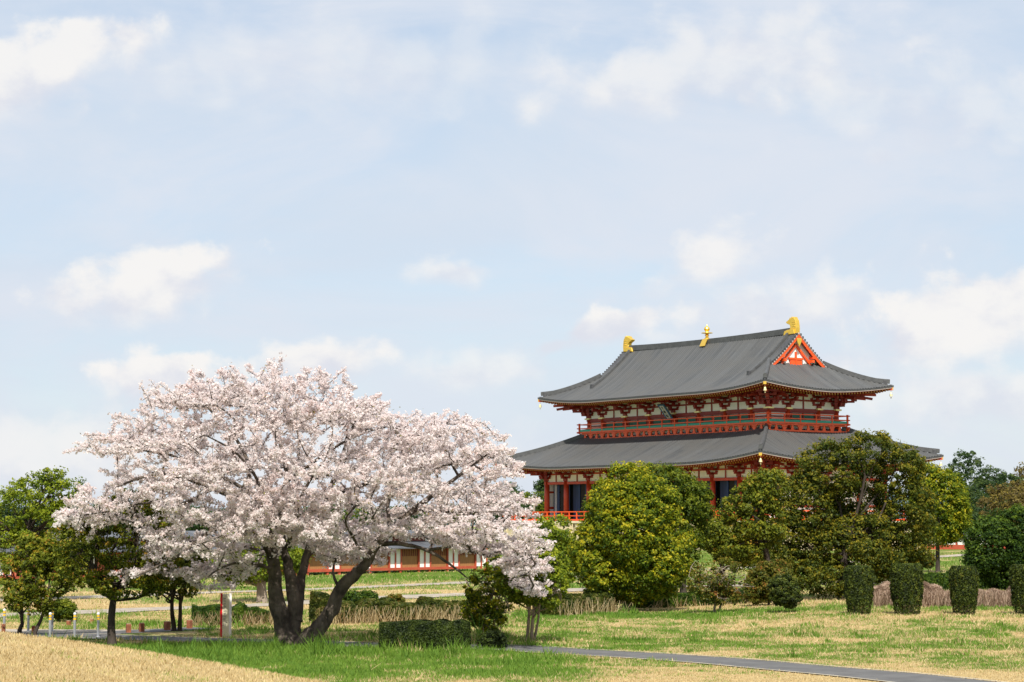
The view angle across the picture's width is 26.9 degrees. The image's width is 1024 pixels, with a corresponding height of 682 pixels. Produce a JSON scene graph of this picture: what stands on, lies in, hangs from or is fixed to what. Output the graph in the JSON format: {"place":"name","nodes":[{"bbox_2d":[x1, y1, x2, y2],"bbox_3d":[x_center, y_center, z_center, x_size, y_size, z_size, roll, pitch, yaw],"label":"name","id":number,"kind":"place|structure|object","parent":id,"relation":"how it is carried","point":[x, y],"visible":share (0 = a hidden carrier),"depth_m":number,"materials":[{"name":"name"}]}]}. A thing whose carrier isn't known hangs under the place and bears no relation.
{"place":"outdoors","nodes":[
{"label":"outdoors","id":0,"kind":"place"},
{"bbox_2d":[0,629,119,637],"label":"pavement","id":1,"kind":"structure","parent":0,"point":[58,630],"depth_m":76.80,"materials":[{"name":"grey concrete"}]},
{"bbox_2d":[1,623,5,631],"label":"wooden post","id":2,"kind":"object","parent":1,"relation":"on","point":[3,626],"visible":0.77,"depth_m":75.30,"materials":[{"name":"red wood"}]},
{"bbox_2d":[3,609,5,622],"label":"bollard","id":3,"kind":"object","parent":1,"relation":"on","point":[4,615],"visible":0.77,"depth_m":75.65,"materials":[{"name":"metal"}]},
{"bbox_2d":[27,609,29,630],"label":"bollard","id":4,"kind":"object","parent":1,"relation":"on","point":[28,621],"visible":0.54,"depth_m":76.22,"materials":[{"name":"metal"}]},
{"bbox_2d":[51,611,53,630],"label":"bollard","id":5,"kind":"object","parent":1,"relation":"on","point":[52,621],"visible":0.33,"depth_m":76.50,"materials":[{"name":"metal"}]},
{"bbox_2d":[126,623,130,632],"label":"wooden post","id":6,"kind":"object","parent":1,"relation":"on","point":[128,627],"visible":0.78,"depth_m":75.28,"materials":[{"name":"red wood"}]},
{"bbox_2d":[68,627,218,633],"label":"path","id":7,"kind":"structure","parent":0,"point":[137,631],"depth_m":76.02,"materials":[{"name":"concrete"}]},
{"bbox_2d":[0,582,881,616],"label":"path","id":8,"kind":"structure","parent":0,"point":[261,604],"depth_m":98.37,"materials":[{"name":"beige gravel"}]},
{"bbox_2d":[5,492,984,525],"bbox_3d":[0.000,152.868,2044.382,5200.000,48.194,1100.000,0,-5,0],"label":"hills","id":9,"kind":"structure","parent":0,"point":[494,519],"depth_m":1745.74,"materials":[{"name":"green plant"}]},
{"bbox_2d":[1,553,992,600],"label":"path","id":10,"kind":"structure","parent":0,"point":[76,597],"depth_m":123.76,"materials":[{"name":"beige gravel"}]},
{"bbox_2d":[4,632,993,681],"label":"path","id":11,"kind":"structure","parent":0,"point":[892,676],"depth_m":59.62,"materials":[{"name":"grey asphalt"}]},
{"bbox_2d":[48,612,51,636],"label":"bollard","id":12,"kind":"object","parent":11,"relation":"on","point":[50,617],"visible":0.81,"depth_m":72.56,"materials":[{"name":"metal"}]},
{"bbox_2d":[73,612,75,635],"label":"bollard","id":13,"kind":"object","parent":11,"relation":"on","point":[74,624],"visible":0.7,"depth_m":72.56,"materials":[{"name":"metal"}]},
{"bbox_2d":[96,612,99,636],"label":"bollard","id":14,"kind":"object","parent":11,"relation":"on","point":[98,618],"visible":0.97,"depth_m":72.56,"materials":[{"name":"metal"}]},
{"bbox_2d":[48,632,1004,681],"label":"path edging","id":15,"kind":"object","parent":11,"relation":"on","point":[673,653],"visible":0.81,"depth_m":60.53,"materials":[{"name":"grey concrete"}]},
{"bbox_2d":[0,526,1023,681],"bbox_3d":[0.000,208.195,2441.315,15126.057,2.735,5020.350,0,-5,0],"label":"ground","id":16,"kind":"structure","parent":0,"point":[211,597],"depth_m":66.58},
{"bbox_2d":[0,502,22,527],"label":"distant tree","id":17,"kind":"object","parent":16,"relation":"on","point":[5,512],"visible":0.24,"depth_m":380.24,"materials":[{"name":"green plant"}]},
{"bbox_2d":[0,532,55,632],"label":"tree","id":18,"kind":"object","parent":16,"relation":"on","point":[12,599],"visible":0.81,"depth_m":73.54,"materials":[{"name":"green plant"}]},
{"bbox_2d":[9,505,51,530],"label":"distant tree","id":19,"kind":"object","parent":16,"relation":"on","point":[37,524],"visible":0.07,"depth_m":373.16,"materials":[{"name":"green plant"}]},
{"bbox_2d":[0,465,89,584],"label":"broadleaf tree","id":20,"kind":"object","parent":16,"relation":"on","point":[34,512],"visible":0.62,"depth_m":104.14,"materials":[{"name":"green plant"}]},
{"bbox_2d":[19,530,93,634],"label":"tree","id":21,"kind":"object","parent":16,"relation":"on","point":[41,603],"visible":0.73,"depth_m":73.34,"materials":[{"name":"green plant"}]},
{"bbox_2d":[46,597,76,620],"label":"bush","id":22,"kind":"object","parent":16,"relation":"on","point":[67,609],"visible":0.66,"depth_m":83.16,"materials":[{"name":"green plant"}]},
{"bbox_2d":[75,503,112,528],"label":"distant tree","id":23,"kind":"object","parent":16,"relation":"on","point":[93,504],"visible":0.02,"depth_m":360.00,"materials":[{"name":"green plant"}]},
{"bbox_2d":[48,487,177,644],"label":"broadleaf tree","id":24,"kind":"object","parent":16,"relation":"on","point":[101,581],"visible":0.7,"depth_m":67.43,"materials":[{"name":"green plant"}]},
{"bbox_2d":[139,623,144,631],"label":"wooden post","id":25,"kind":"object","parent":16,"relation":"on","point":[141,627],"visible":0.82,"depth_m":75.88,"materials":[{"name":"red wood"}]},
{"bbox_2d":[0,630,326,681],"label":"dry grass","id":26,"kind":"structure","parent":16,"relation":"on","point":[277,675],"depth_m":26.21,"materials":[{"name":"beige plant"}]},
{"bbox_2d":[164,621,170,629],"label":"wooden post","id":27,"kind":"object","parent":16,"relation":"on","point":[167,625],"visible":0.83,"depth_m":77.06,"materials":[{"name":"red wood"}]},
{"bbox_2d":[150,535,207,630],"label":"tree","id":28,"kind":"object","parent":16,"relation":"on","point":[183,584],"visible":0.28,"depth_m":74.67,"materials":[{"name":"green plant"}]},
{"bbox_2d":[186,620,192,627],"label":"wooden post","id":29,"kind":"object","parent":16,"relation":"on","point":[189,623],"visible":0.81,"depth_m":78.30,"materials":[{"name":"red wood"}]},
{"bbox_2d":[172,504,210,530],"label":"distant tree","id":30,"kind":"object","parent":16,"relation":"on","point":[198,527],"visible":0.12,"depth_m":338.32,"materials":[{"name":"green plant"}]},
{"bbox_2d":[186,602,273,625],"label":"hedge","id":31,"kind":"object","parent":16,"relation":"on","point":[256,615],"visible":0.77,"depth_m":80.69,"materials":[{"name":"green plant"}]},
{"bbox_2d":[0,530,487,580],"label":"gallery building","id":32,"kind":"structure","parent":16,"relation":"on","point":[407,558],"depth_m":165.03,"materials":[{"name":"red paint"}]},
{"bbox_2d":[209,525,314,602],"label":"broadleaf tree","id":33,"kind":"object","parent":16,"relation":"on","point":[259,580],"visible":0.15,"depth_m":104.05,"materials":[{"name":"green plant"}]},
{"bbox_2d":[51,351,556,645],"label":"cherry tree","id":34,"kind":"object","parent":16,"relation":"on","point":[279,511],"visible":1,"depth_m":66.01,"materials":[{"name":"pink plant"}]},
{"bbox_2d":[303,504,345,528],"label":"distant tree","id":35,"kind":"object","parent":16,"relation":"on","point":[318,511],"visible":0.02,"depth_m":370.28,"materials":[{"name":"green plant"}]},
{"bbox_2d":[332,507,375,528],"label":"distant tree","id":36,"kind":"object","parent":16,"relation":"on","point":[356,512],"visible":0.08,"depth_m":363.59,"materials":[{"name":"green plant"}]},
{"bbox_2d":[342,589,378,603],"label":"bush","id":37,"kind":"object","parent":16,"relation":"on","point":[353,595],"visible":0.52,"depth_m":96.11,"materials":[{"name":"green plant"}]},
{"bbox_2d":[360,506,395,525],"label":"distant tree","id":38,"kind":"object","parent":16,"relation":"on","point":[366,518],"visible":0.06,"depth_m":357.57,"materials":[{"name":"green plant"}]},
{"bbox_2d":[308,591,474,624],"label":"hedge","id":39,"kind":"object","parent":16,"relation":"on","point":[371,610],"visible":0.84,"depth_m":82.96,"materials":[{"name":"beige plant"}]},
{"bbox_2d":[385,593,405,601],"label":"bush","id":40,"kind":"object","parent":16,"relation":"on","point":[399,597],"visible":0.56,"depth_m":96.22,"materials":[{"name":"green plant"}]},
{"bbox_2d":[394,501,433,529],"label":"distant tree","id":41,"kind":"object","parent":16,"relation":"on","point":[416,516],"visible":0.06,"depth_m":350.17,"materials":[{"name":"green plant"}]},
{"bbox_2d":[378,618,471,649],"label":"hedge","id":42,"kind":"object","parent":16,"relation":"on","point":[423,631],"visible":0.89,"depth_m":65.54,"materials":[{"name":"green plant"}]},
{"bbox_2d":[421,504,477,529],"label":"distant tree","id":43,"kind":"object","parent":16,"relation":"on","point":[454,520],"visible":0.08,"depth_m":342.52,"materials":[{"name":"green plant"}]},
{"bbox_2d":[37,636,890,681],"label":"path edging","id":44,"kind":"object","parent":16,"relation":"on","point":[683,661],"visible":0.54,"depth_m":56.72,"materials":[{"name":"grey concrete"}]},
{"bbox_2d":[458,553,519,631],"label":"bush","id":45,"kind":"object","parent":16,"relation":"on","point":[478,599],"visible":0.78,"depth_m":71.30,"materials":[{"name":"green plant"}]},
{"bbox_2d":[476,624,507,647],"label":"bush","id":46,"kind":"object","parent":16,"relation":"on","point":[494,638],"visible":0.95,"depth_m":65.78,"materials":[{"name":"green plant"}]},
{"bbox_2d":[0,552,1006,605],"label":"grass","id":47,"kind":"structure","parent":16,"relation":"on","point":[439,579],"depth_m":125.10,"materials":[{"name":"green plant"}]},
{"bbox_2d":[492,481,524,520],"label":"distant tree","id":48,"kind":"object","parent":16,"relation":"on","point":[516,491],"visible":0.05,"depth_m":347.99,"materials":[{"name":"green plant"}]},
{"bbox_2d":[0,598,1023,681],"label":"grass","id":49,"kind":"structure","parent":16,"relation":"on","point":[235,650],"depth_m":66.27,"materials":[{"name":"green plant"}]},
{"bbox_2d":[220,593,231,636],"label":"notice pillar","id":50,"kind":"structure","parent":49,"relation":"on","point":[225,611],"depth_m":72.56,"materials":[{"name":"white paint"}]},
{"bbox_2d":[501,503,538,530],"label":"distant tree","id":51,"kind":"object","parent":16,"relation":"on","point":[524,506],"visible":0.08,"depth_m":317.94,"materials":[{"name":"green plant"}]},
{"bbox_2d":[509,491,543,517],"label":"distant tree","id":52,"kind":"object","parent":16,"relation":"on","point":[540,507],"visible":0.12,"depth_m":327.93,"materials":[{"name":"green plant"}]},
{"bbox_2d":[493,540,573,640],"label":"tree","id":53,"kind":"object","parent":16,"relation":"on","point":[515,595],"visible":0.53,"depth_m":68.86,"materials":[{"name":"green plant"}]},
{"bbox_2d":[532,479,543,501],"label":"distant tree","id":54,"kind":"object","parent":16,"relation":"on","point":[539,486],"visible":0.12,"depth_m":388.76,"materials":[{"name":"green plant"}]},
{"bbox_2d":[531,513,585,593],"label":"broadleaf tree","id":55,"kind":"object","parent":16,"relation":"on","point":[562,540],"visible":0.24,"depth_m":110.76,"materials":[{"name":"green plant"}]},
{"bbox_2d":[535,588,631,615],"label":"hedge","id":56,"kind":"object","parent":16,"relation":"on","point":[586,601],"visible":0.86,"depth_m":90.60,"materials":[{"name":"beige plant"}]},
{"bbox_2d":[566,460,698,607],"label":"broadleaf tree","id":57,"kind":"object","parent":16,"relation":"on","point":[619,560],"visible":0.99,"depth_m":93.34,"materials":[{"name":"green plant"}]},
{"bbox_2d":[636,461,714,592],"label":"broadleaf tree","id":58,"kind":"object","parent":16,"relation":"on","point":[697,512],"visible":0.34,"depth_m":110.91,"materials":[{"name":"green plant"}]},
{"bbox_2d":[633,589,750,607],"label":"hedge","id":59,"kind":"object","parent":16,"relation":"on","point":[683,599],"visible":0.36,"depth_m":99.05,"materials":[{"name":"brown plant"}]},
{"bbox_2d":[680,556,753,611],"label":"bush","id":60,"kind":"object","parent":16,"relation":"on","point":[720,591],"visible":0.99,"depth_m":90.22,"materials":[{"name":"green plant"}]},
{"bbox_2d":[495,317,943,549],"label":"palace hall","id":61,"kind":"structure","parent":16,"relation":"on","point":[722,415],"depth_m":266.64,"materials":[{"name":"grey tile"}]},
{"bbox_2d":[554,485,559,518],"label":"door leaf","id":62,"kind":"structure","parent":61,"relation":"in","point":[558,486],"depth_m":287.53,"materials":[{"name":"blue wood"}]},
{"bbox_2d":[560,484,563,514],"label":"doorway","id":63,"kind":"structure","parent":61,"relation":"in","point":[562,485],"depth_m":286.97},
{"bbox_2d":[573,484,579,518],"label":"door leaf","id":64,"kind":"structure","parent":61,"relation":"in","point":[576,487],"depth_m":284.11,"materials":[{"name":"blue wood"}]},
{"bbox_2d":[581,484,584,518],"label":"doorway","id":65,"kind":"structure","parent":61,"relation":"in","point":[582,485],"depth_m":283.14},
{"bbox_2d":[629,422,636,426],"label":"window","id":66,"kind":"structure","parent":61,"relation":"in","point":[630,423],"depth_m":280.39,"materials":[{"name":"green paint"}]},
{"bbox_2d":[638,420,645,426],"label":"window","id":67,"kind":"structure","parent":61,"relation":"in","point":[639,423],"depth_m":278.96,"materials":[{"name":"green paint"}]},
{"bbox_2d":[653,419,660,425],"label":"window","id":68,"kind":"structure","parent":61,"relation":"in","point":[654,422],"depth_m":276.38,"materials":[{"name":"green paint"}]},
{"bbox_2d":[678,419,685,423],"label":"window","id":69,"kind":"structure","parent":61,"relation":"in","point":[679,420],"depth_m":272.10,"materials":[{"name":"green paint"}]},
{"bbox_2d":[703,416,710,422],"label":"window","id":70,"kind":"structure","parent":61,"relation":"in","point":[709,418],"depth_m":268.14,"materials":[{"name":"green paint"}]},
{"bbox_2d":[590,410,834,426],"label":"window frame","id":71,"kind":"structure","parent":61,"relation":"in","point":[791,412],"depth_m":265.92,"materials":[{"name":"red paint"}]},
{"bbox_2d":[714,415,720,421],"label":"window","id":72,"kind":"structure","parent":61,"relation":"in","point":[715,418],"depth_m":266.38,"materials":[{"name":"green paint"}]},
{"bbox_2d":[720,480,728,518],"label":"door leaf","id":73,"kind":"structure","parent":61,"relation":"in","point":[724,485],"depth_m":259.51,"materials":[{"name":"blue wood"}]},
{"bbox_2d":[729,480,734,504],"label":"doorway","id":74,"kind":"structure","parent":61,"relation":"in","point":[731,482],"depth_m":258.50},
{"bbox_2d":[729,414,737,420],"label":"window","id":75,"kind":"structure","parent":61,"relation":"in","point":[730,417],"depth_m":263.85,"materials":[{"name":"green paint"}]},
{"bbox_2d":[739,415,747,420],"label":"window","id":76,"kind":"structure","parent":61,"relation":"in","point":[742,416],"depth_m":262.38,"materials":[{"name":"green paint"}]},
{"bbox_2d":[792,413,801,419],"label":"window","id":77,"kind":"structure","parent":61,"relation":"in","point":[793,416],"depth_m":261.10,"materials":[{"name":"green paint"}]},
{"bbox_2d":[804,415,813,420],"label":"window","id":78,"kind":"structure","parent":61,"relation":"in","point":[805,416],"depth_m":262.31,"materials":[{"name":"green paint"}]},
{"bbox_2d":[694,514,757,580],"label":"broadleaf tree","id":79,"kind":"object","parent":16,"relation":"on","point":[720,534],"visible":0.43,"depth_m":118.66,"materials":[{"name":"green plant"}]},
{"bbox_2d":[713,467,790,602],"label":"broadleaf tree","id":80,"kind":"object","parent":16,"relation":"on","point":[757,490],"visible":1,"depth_m":100.22,"materials":[{"name":"green plant"}]},
{"bbox_2d":[742,558,794,604],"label":"bush","id":81,"kind":"object","parent":16,"relation":"on","point":[762,573],"visible":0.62,"depth_m":95.00,"materials":[{"name":"green plant"}]},
{"bbox_2d":[766,573,803,610],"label":"bush","id":82,"kind":"object","parent":16,"relation":"on","point":[785,587],"visible":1,"depth_m":87.10,"materials":[{"name":"green plant"}]},
{"bbox_2d":[745,428,941,599],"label":"broadleaf tree","id":83,"kind":"object","parent":16,"relation":"on","point":[874,538],"visible":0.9,"depth_m":105.99,"materials":[{"name":"green plant"}]},
{"bbox_2d":[842,565,875,613],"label":"clipped shrub","id":84,"kind":"object","parent":16,"relation":"on","point":[859,582],"visible":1,"depth_m":83.47,"materials":[{"name":"green plant"}]},
{"bbox_2d":[888,563,924,614],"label":"clipped shrub","id":85,"kind":"object","parent":16,"relation":"on","point":[907,587],"visible":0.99,"depth_m":83.38,"materials":[{"name":"green plant"}]},
{"bbox_2d":[919,551,935,572],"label":"bush","id":86,"kind":"object","parent":16,"relation":"on","point":[931,564],"visible":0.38,"depth_m":133.98,"materials":[{"name":"green plant"}]},
{"bbox_2d":[904,460,973,572],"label":"broadleaf tree","id":87,"kind":"object","parent":16,"relation":"on","point":[954,519],"visible":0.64,"depth_m":163.14,"materials":[{"name":"green plant"}]},
{"bbox_2d":[872,580,1013,606],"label":"hedge","id":88,"kind":"object","parent":16,"relation":"on","point":[936,595],"visible":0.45,"depth_m":91.21,"materials":[{"name":"brown plant"}]},
{"bbox_2d":[923,571,999,589],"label":"hedge","id":89,"kind":"object","parent":16,"relation":"on","point":[941,580],"visible":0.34,"depth_m":123.72,"materials":[{"name":"green plant"}]},
{"bbox_2d":[947,565,980,614],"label":"clipped shrub","id":90,"kind":"object","parent":16,"relation":"on","point":[964,587],"visible":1,"depth_m":83.43,"materials":[{"name":"green plant"}]},
{"bbox_2d":[943,448,988,508],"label":"distant tree","id":91,"kind":"object","parent":16,"relation":"on","point":[969,471],"visible":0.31,"depth_m":377.48,"materials":[{"name":"green plant"}]},
{"bbox_2d":[927,532,1005,549],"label":"gallery wall","id":92,"kind":"structure","parent":16,"relation":"on","point":[957,546],"depth_m":255.71,"materials":[{"name":"red paint"}]},
{"bbox_2d":[966,504,992,527],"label":"distant tree","id":93,"kind":"object","parent":16,"relation":"on","point":[975,514],"visible":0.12,"depth_m":297.61,"materials":[{"name":"green plant"}]},
{"bbox_2d":[963,479,1008,516],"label":"distant tree","id":94,"kind":"object","parent":16,"relation":"on","point":[980,485],"visible":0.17,"depth_m":328.10,"materials":[{"name":"green plant"}]},
{"bbox_2d":[958,503,1023,589],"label":"broadleaf tree","id":95,"kind":"object","parent":16,"relation":"on","point":[999,532],"visible":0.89,"depth_m":124.40,"materials":[{"name":"green plant"}]},
{"bbox_2d":[972,465,1013,524],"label":"distant tree","id":96,"kind":"object","parent":16,"relation":"on","point":[997,478],"visible":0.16,"depth_m":388.39,"materials":[{"name":"green plant"}]},
{"bbox_2d":[976,482,1023,531],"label":"distant tree","id":97,"kind":"object","parent":16,"relation":"on","point":[999,489],"visible":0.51,"depth_m":258.06,"materials":[{"name":"green plant"}]},
{"bbox_2d":[984,472,1023,499],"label":"distant tree","id":98,"kind":"object","parent":16,"relation":"on","point":[1014,478],"visible":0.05,"depth_m":427.41,"materials":[{"name":"green plant"}]},
{"bbox_2d":[1001,480,1023,522],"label":"distant tree","id":99,"kind":"object","parent":16,"relation":"on","point":[1016,483],"visible":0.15,"depth_m":280.53,"materials":[{"name":"green plant"}]},
{"bbox_2d":[1008,564,1023,614],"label":"clipped shrub","id":100,"kind":"object","parent":16,"relation":"on","point":[1016,577],"visible":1,"depth_m":83.52,"materials":[{"name":"green plant"}]},
{"bbox_2d":[1009,462,1023,524],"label":"distant tree","id":101,"kind":"object","parent":16,"relation":"on","point":[1021,471],"visible":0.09,"depth_m":468.52,"materials":[{"name":"green plant"}]},
{"bbox_2d":[0,0,1023,509],"label":"sky","id":102,"kind":"structure","parent":0,"point":[471,207],"materials":[{"name":"blue"}]}
]}

